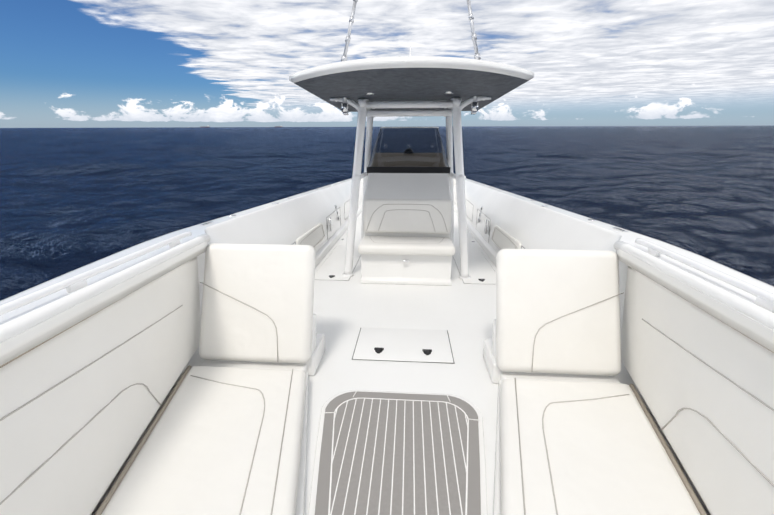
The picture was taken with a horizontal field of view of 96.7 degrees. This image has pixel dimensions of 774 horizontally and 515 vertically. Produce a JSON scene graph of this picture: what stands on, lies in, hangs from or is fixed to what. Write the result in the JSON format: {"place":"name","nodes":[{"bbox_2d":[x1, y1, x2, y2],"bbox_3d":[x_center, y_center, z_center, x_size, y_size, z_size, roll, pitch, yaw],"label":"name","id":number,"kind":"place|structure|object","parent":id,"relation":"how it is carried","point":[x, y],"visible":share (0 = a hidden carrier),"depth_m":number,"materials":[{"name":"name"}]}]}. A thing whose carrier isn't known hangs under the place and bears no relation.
{"place":"outdoors","nodes":[
{"label":"outdoors","id":0,"kind":"place"},
{"bbox_2d":[95,365,190,514],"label":"cushion gap","id":1,"kind":"object","parent":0,"point":[106,500],"visible":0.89,"depth_m":1.64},
{"bbox_2d":[200,360,306,373],"bbox_3d":[-0.920,0.757,2.494,0.740,0.100,0.300,1,17,4],"label":"seat cushion edge","id":2,"kind":"object","parent":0,"point":[259,365],"visible":0.17,"depth_m":2.37,"materials":[{"name":"white leather"}]},
{"bbox_2d":[0,126,773,300],"bbox_3d":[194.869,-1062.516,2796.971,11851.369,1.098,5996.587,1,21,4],"label":"sea waves","id":3,"kind":"object","parent":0,"point":[71,199],"visible":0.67,"depth_m":16.99,"materials":[{"name":"liquid"}]},
{"bbox_2d":[0,178,351,342],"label":"gunwale","id":4,"kind":"object","parent":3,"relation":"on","point":[197,230],"visible":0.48,"depth_m":1.87,"materials":[{"name":"white plastic"}]},
{"bbox_2d":[0,293,130,367],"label":"gap","id":5,"kind":"object","parent":4,"relation":"attached to","point":[1,366],"visible":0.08,"depth_m":1.26,"materials":[{"name":"beige"}]},
{"bbox_2d":[0,231,191,315],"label":"bow rail","id":6,"kind":"object","parent":4,"relation":"on","point":[74,283],"visible":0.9,"depth_m":1.50,"materials":[{"name":"white metal"}]},
{"bbox_2d":[0,234,209,342],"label":"bolster","id":7,"kind":"object","parent":4,"relation":"attached to","point":[20,324],"visible":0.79,"depth_m":1.40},
{"bbox_2d":[200,182,339,225],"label":"gunwale fittings","id":8,"kind":"object","parent":4,"relation":"on","point":[235,215],"visible":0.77,"depth_m":3.03,"materials":[{"name":"silver metal"}]},
{"bbox_2d":[361,176,465,185],"bbox_3d":[0.717,-2.186,11.291,3.600,1.000,0.250,1,17,4],"label":"bracket","id":9,"kind":"object","parent":3,"relation":"on","point":[454,181],"visible":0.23,"depth_m":11.00,"materials":[{"name":"white metal"}]},
{"bbox_2d":[464,178,773,330],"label":"gunwale","id":10,"kind":"object","parent":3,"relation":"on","point":[630,237],"visible":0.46,"depth_m":1.96,"materials":[{"name":"white plastic"}]},
{"bbox_2d":[473,181,627,231],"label":"gunwale fittings","id":11,"kind":"object","parent":10,"relation":"on","point":[588,219],"visible":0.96,"depth_m":2.82,"materials":[{"name":"silver metal"}]},
{"bbox_2d":[453,179,773,514],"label":"liner","id":12,"kind":"object","parent":10,"relation":"attached to","point":[527,224],"visible":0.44,"depth_m":3.08,"materials":[{"name":"white plastic"}]},
{"bbox_2d":[484,219,488,233],"bbox_3d":[1.621,-0.500,5.614,0.025,0.250,0.270,1,17,4],"label":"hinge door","id":13,"kind":"structure","parent":12,"relation":"attached to","point":[486,229],"depth_m":5.59,"materials":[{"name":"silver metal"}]},
{"bbox_2d":[466,199,524,248],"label":"wall grooves","id":14,"kind":"object","parent":12,"relation":"attached to","point":[490,222],"depth_m":5.93,"materials":[{"name":"grey"}]},
{"bbox_2d":[491,226,521,249],"bbox_3d":[1.586,-0.210,4.631,0.083,0.268,1.250,1,17,4],"label":"coaming pad","id":15,"kind":"object","parent":12,"relation":"on","point":[500,239],"visible":0.77,"depth_m":4.63,"materials":[{"name":"leather"}]},
{"bbox_2d":[620,266,773,514],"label":"cushion","id":16,"kind":"object","parent":12,"relation":"on","point":[669,377],"visible":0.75,"depth_m":1.45,"materials":[{"name":"leather"}]},
{"bbox_2d":[642,319,773,410],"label":"seam","id":17,"kind":"object","parent":16,"relation":"attached to","point":[753,396],"visible":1,"depth_m":1.43,"materials":[{"name":"grey"}]},
{"bbox_2d":[660,408,773,486],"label":"seam","id":18,"kind":"object","parent":16,"relation":"attached to","point":[734,446],"visible":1,"depth_m":1.32,"materials":[{"name":"grey fabric"}]},
{"bbox_2d":[613,240,773,329],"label":"bolster","id":19,"kind":"object","parent":10,"relation":"on","point":[761,315],"visible":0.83,"depth_m":1.48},
{"bbox_2d":[635,238,773,311],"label":"bow rail","id":20,"kind":"object","parent":10,"relation":"on","point":[765,299],"visible":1,"depth_m":1.55,"materials":[{"name":"white metal"}]},
{"bbox_2d":[0,0,773,127],"label":"sky","id":21,"kind":"structure","parent":0,"point":[64,63],"materials":[{"name":"blue"}]},
{"bbox_2d":[330,399,467,514],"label":"pad planks","id":22,"kind":"object","parent":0,"point":[396,457],"visible":1,"depth_m":1.74,"materials":[{"name":"grey rubber"}]},
{"bbox_2d":[304,212,497,514],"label":"deck","id":23,"kind":"structure","parent":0,"point":[461,312],"depth_m":2.94,"materials":[{"name":"white plastic"}]},
{"bbox_2d":[0,180,362,514],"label":"liner","id":24,"kind":"object","parent":23,"relation":"on","point":[289,222],"visible":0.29,"depth_m":2.92,"materials":[{"name":"white plastic"}]},
{"bbox_2d":[0,257,200,514],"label":"cushion","id":25,"kind":"object","parent":24,"relation":"on","point":[76,474],"visible":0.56,"depth_m":1.41,"materials":[{"name":"leather"}]},
{"bbox_2d":[0,383,161,504],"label":"cushion seam","id":26,"kind":"object","parent":25,"relation":"attached to","point":[38,468],"visible":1,"depth_m":1.30,"materials":[{"name":"grey"}]},
{"bbox_2d":[0,305,182,420],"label":"seam","id":27,"kind":"object","parent":25,"relation":"attached to","point":[14,411],"visible":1,"depth_m":1.37,"materials":[{"name":"grey"}]},
{"bbox_2d":[296,223,324,247],"bbox_3d":[-1.046,-0.263,4.795,0.083,0.268,1.250,1,17,4],"label":"coaming pad","id":28,"kind":"object","parent":24,"relation":"on","point":[314,238],"visible":0.67,"depth_m":4.79,"materials":[{"name":"leather"}]},
{"bbox_2d":[291,200,348,244],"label":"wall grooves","id":29,"kind":"object","parent":24,"relation":"on","point":[326,217],"depth_m":6.12,"materials":[{"name":"grey"}]},
{"bbox_2d":[328,217,331,231],"bbox_3d":[-0.947,-0.552,5.774,0.025,0.250,0.270,1,17,4],"label":"latch","id":30,"kind":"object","parent":24,"relation":"on","point":[330,227],"depth_m":5.74,"materials":[{"name":"silver metal"}]},
{"bbox_2d":[101,366,305,514],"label":"seat cushion","id":31,"kind":"object","parent":23,"relation":"on","point":[195,455],"visible":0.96,"depth_m":1.63,"materials":[{"name":"white leather"}]},
{"bbox_2d":[190,375,264,514],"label":"cushion seam","id":32,"kind":"object","parent":31,"relation":"on","point":[257,438],"visible":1,"depth_m":1.75,"materials":[{"name":"grey"}]},
{"bbox_2d":[271,369,292,514],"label":"cushion seam","id":33,"kind":"object","parent":31,"relation":"on","point":[281,448],"visible":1,"depth_m":1.63,"materials":[{"name":"grey"}]},
{"bbox_2d":[199,243,315,363],"bbox_3d":[-0.897,0.310,2.391,0.780,0.764,0.364,1,17,4],"label":"backrest","id":34,"kind":"object","parent":23,"relation":"on","point":[274,283],"visible":0.96,"depth_m":2.33,"materials":[{"name":"leather"}]},
{"bbox_2d":[200,282,277,361],"bbox_3d":[-0.988,0.417,2.366,0.618,0.475,0.096,9,23,23],"label":"backrest seam","id":35,"kind":"object","parent":34,"relation":"attached to","point":[254,308],"visible":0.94,"depth_m":2.33,"materials":[{"name":"grey fabric"}]},
{"bbox_2d":[303,314,324,375],"bbox_3d":[-0.545,0.586,2.507,0.100,0.419,0.345,1,17,4],"label":"backrest bracket","id":36,"kind":"object","parent":34,"relation":"attached to","point":[318,351],"visible":0.52,"depth_m":2.45,"materials":[{"name":"white plastic"}]},
{"bbox_2d":[314,245,360,280],"bbox_3d":[-0.654,0.035,5.016,0.470,0.010,1.650,1,17,4],"label":"side hatch","id":37,"kind":"object","parent":23,"relation":"on","point":[333,263],"visible":0.6,"depth_m":4.76,"materials":[{"name":"white plastic"}]},
{"bbox_2d":[308,390,487,514],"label":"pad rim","id":38,"kind":"object","parent":23,"relation":"on","point":[483,493],"visible":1,"depth_m":1.78,"materials":[{"name":"white plastic"}]},
{"bbox_2d":[315,391,480,514],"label":"pad border","id":39,"kind":"object","parent":38,"relation":"on","point":[473,500],"visible":1,"depth_m":1.81,"materials":[{"name":"grey"}]},
{"bbox_2d":[328,398,468,514],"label":"pad border line","id":40,"kind":"object","parent":39,"relation":"on","point":[407,400],"visible":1,"depth_m":1.83,"materials":[{"name":"white rubber"}]},
{"bbox_2d":[353,327,453,362],"bbox_3d":[0.134,0.706,2.820,0.760,0.008,0.490,1,17,4],"label":"deck hatch","id":41,"kind":"object","parent":23,"relation":"on","point":[403,344],"visible":1,"depth_m":2.79,"materials":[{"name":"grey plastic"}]},
{"bbox_2d":[374,347,383,352],"bbox_3d":[-0.064,0.732,2.706,0.075,0.014,0.071,1,17,4],"label":"hatch latch","id":42,"kind":"object","parent":41,"relation":"on","point":[378,350],"visible":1,"depth_m":2.71,"materials":[{"name":"black metal"}]},
{"bbox_2d":[422,349,431,354],"bbox_3d":[0.315,0.740,2.682,0.075,0.014,0.071,1,17,4],"label":"hatch latch","id":43,"kind":"object","parent":41,"relation":"on","point":[427,351],"visible":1,"depth_m":2.69,"materials":[{"name":"black metal"}]},
{"bbox_2d":[352,328,454,363],"bbox_3d":[0.134,0.708,2.821,0.772,0.001,0.502,1,17,4],"label":"hatch seam","id":44,"kind":"object","parent":23,"relation":"in","point":[401,361],"visible":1,"depth_m":2.61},
{"bbox_2d":[360,254,451,285],"bbox_3d":[0.239,0.055,4.312,1.090,0.385,0.590,1,17,4],"label":"seat base","id":45,"kind":"object","parent":23,"relation":"on","point":[414,270],"visible":0.69,"depth_m":4.07,"materials":[{"name":"white plastic"}]},
{"bbox_2d":[358,236,454,255],"bbox_3d":[0.233,-0.147,4.151,1.120,0.115,0.500,1,17,4],"label":"seat cushion","id":46,"kind":"object","parent":45,"relation":"on","point":[388,245],"visible":1,"depth_m":3.94,"materials":[{"name":"white leather"}]},
{"bbox_2d":[363,173,451,238],"bbox_3d":[0.308,-0.687,5.176,1.120,1.300,1.800,1,17,4],"label":"console","id":47,"kind":"object","parent":23,"relation":"on","point":[407,185],"visible":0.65,"depth_m":4.41,"materials":[{"name":"white plastic"}]},
{"bbox_2d":[364,199,450,233],"bbox_3d":[0.248,-0.511,4.274,1.080,0.416,0.156,1,17,4],"label":"seat backrest","id":48,"kind":"object","parent":47,"relation":"attached to","point":[414,219],"visible":0.98,"depth_m":4.23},
{"bbox_2d":[378,209,434,230],"bbox_3d":[0.244,-0.455,4.228,0.706,0.266,0.053,1,17,4],"label":"seat seam","id":49,"kind":"object","parent":48,"relation":"attached to","point":[407,209],"visible":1,"depth_m":4.21,"materials":[{"name":"grey"}]},
{"bbox_2d":[366,204,447,231],"bbox_3d":[0.245,-0.488,4.224,1.004,0.331,0.066,1,17,4],"label":"seat seam","id":50,"kind":"object","parent":48,"relation":"attached to","point":[407,204],"visible":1,"depth_m":4.21,"materials":[{"name":"grey"}]},
{"bbox_2d":[368,128,448,166],"bbox_3d":[0.314,-1.592,4.972,1.130,0.530,0.760,1,17,4],"label":"windshield","id":51,"kind":"object","parent":47,"relation":"on","point":[408,147],"visible":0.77,"depth_m":4.75,"materials":[{"name":"glass"}]},
{"bbox_2d":[366,167,450,173],"bbox_3d":[0.288,-1.194,4.696,1.143,0.080,0.124,1,17,4],"label":"console band","id":52,"kind":"object","parent":47,"relation":"attached to","point":[408,169],"visible":0.98,"depth_m":4.66,"materials":[{"name":"black plastic"}]},
{"bbox_2d":[329,96,490,278],"bbox_3d":[0.285,-0.975,4.710,1.848,2.136,1.525,1,17,4],"label":"hardtop frame","id":53,"kind":"object","parent":23,"relation":"on","point":[453,107],"visible":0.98,"depth_m":4.17,"materials":[{"name":"white metal"}]},
{"bbox_2d":[341,0,357,102],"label":"outrigger pole","id":54,"kind":"object","parent":53,"relation":"on","point":[347,39],"visible":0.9,"depth_m":3.79,"materials":[{"name":"white metal"}]},
{"bbox_2d":[289,56,533,82],"bbox_3d":[0.259,-1.905,3.980,2.180,0.102,2.880,1,17,4],"label":"hardtop","id":55,"kind":"object","parent":53,"relation":"on","point":[418,62],"visible":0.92,"depth_m":2.68,"materials":[{"name":"white plastic"}]},
{"bbox_2d":[341,103,348,114],"bbox_3d":[-0.488,-1.737,4.030,0.080,0.115,0.140,1,17,4],"label":"outrigger mount","id":56,"kind":"object","parent":55,"relation":"attached to","point":[344,108],"visible":1,"depth_m":3.97,"materials":[{"name":"silver metal"}]},
{"bbox_2d":[366,92,452,94],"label":"top lights","id":57,"kind":"object","parent":55,"relation":"on","point":[373,93],"visible":0.12,"depth_m":3.63},
{"bbox_2d":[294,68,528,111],"bbox_3d":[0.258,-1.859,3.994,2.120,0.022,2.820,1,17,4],"label":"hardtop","id":58,"kind":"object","parent":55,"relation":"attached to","point":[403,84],"visible":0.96,"depth_m":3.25,"materials":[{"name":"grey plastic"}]},
{"bbox_2d":[471,102,478,113],"bbox_3d":[0.998,-1.707,3.937,0.080,0.115,0.140,1,17,4],"label":"outrigger base","id":59,"kind":"object","parent":55,"relation":"attached to","point":[474,107],"visible":1,"depth_m":3.88,"materials":[{"name":"silver metal"}]},
{"bbox_2d":[466,0,480,101],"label":"outrigger pole","id":60,"kind":"object","parent":53,"relation":"on","point":[474,38],"visible":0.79,"depth_m":3.71,"materials":[{"name":"white metal"}]},
{"bbox_2d":[453,247,495,283],"bbox_3d":[1.212,0.073,4.900,0.470,0.010,1.650,1,17,4],"label":"side hatch","id":61,"kind":"object","parent":23,"relation":"on","point":[480,267],"visible":0.63,"depth_m":4.68,"materials":[{"name":"white plastic"}]},
{"bbox_2d":[500,372,619,382],"bbox_3d":[1.136,0.799,2.366,0.740,0.100,0.300,1,17,4],"label":"seat cushion edge","id":62,"kind":"object","parent":23,"relation":"on","point":[559,377],"visible":0.06,"depth_m":2.25,"materials":[{"name":"white leather"}]},
{"bbox_2d":[500,379,700,514],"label":"seat cushion","id":63,"kind":"object","parent":23,"relation":"on","point":[608,456],"visible":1,"depth_m":1.61,"materials":[{"name":"white leather"}]},
{"bbox_2d":[515,378,525,514],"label":"cushion seam","id":64,"kind":"object","parent":63,"relation":"on","point":[520,451],"visible":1,"depth_m":1.60,"materials":[{"name":"grey fabric"}]},
{"bbox_2d":[496,249,620,375],"bbox_3d":[1.119,0.351,2.266,0.780,0.764,0.364,1,17,4],"label":"backrest","id":65,"kind":"object","parent":63,"relation":"on","point":[536,289],"visible":0.96,"depth_m":2.21,"materials":[{"name":"leather"}]},
{"bbox_2d":[483,319,504,383],"bbox_3d":[0.772,0.613,2.426,0.100,0.419,0.345,1,17,4],"label":"backrest bracket","id":66,"kind":"object","parent":65,"relation":"attached to","point":[489,357],"visible":0.6,"depth_m":2.37,"materials":[{"name":"white plastic"}]},
{"bbox_2d":[531,292,623,371],"bbox_3d":[1.201,0.462,2.230,0.618,0.475,0.096,-6,22,-16],"label":"backrest stitching","id":67,"kind":"object","parent":65,"relation":"attached to","point":[561,317],"visible":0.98,"depth_m":2.20,"materials":[{"name":"grey fabric"}]},
{"bbox_2d":[542,394,628,514],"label":"seat cushion stitching","id":68,"kind":"object","parent":63,"relation":"on","point":[545,439],"visible":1,"depth_m":1.77,"materials":[{"name":"grey fabric"}]},
{"bbox_2d":[380,127,438,127],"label":"windshield trim","id":69,"kind":"structure","parent":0,"point":[409,127],"depth_m":4.82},
{"bbox_2d":[112,125,773,127],"bbox_3d":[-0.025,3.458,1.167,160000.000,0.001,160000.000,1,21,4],"label":"horizon","id":70,"kind":"structure","parent":0,"point":[440,126],"depth_m":14592.91,"materials":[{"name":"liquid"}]},
{"bbox_2d":[629,384,706,514],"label":"seat gap","id":71,"kind":"object","parent":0,"point":[694,497],"visible":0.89,"depth_m":1.61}
]}

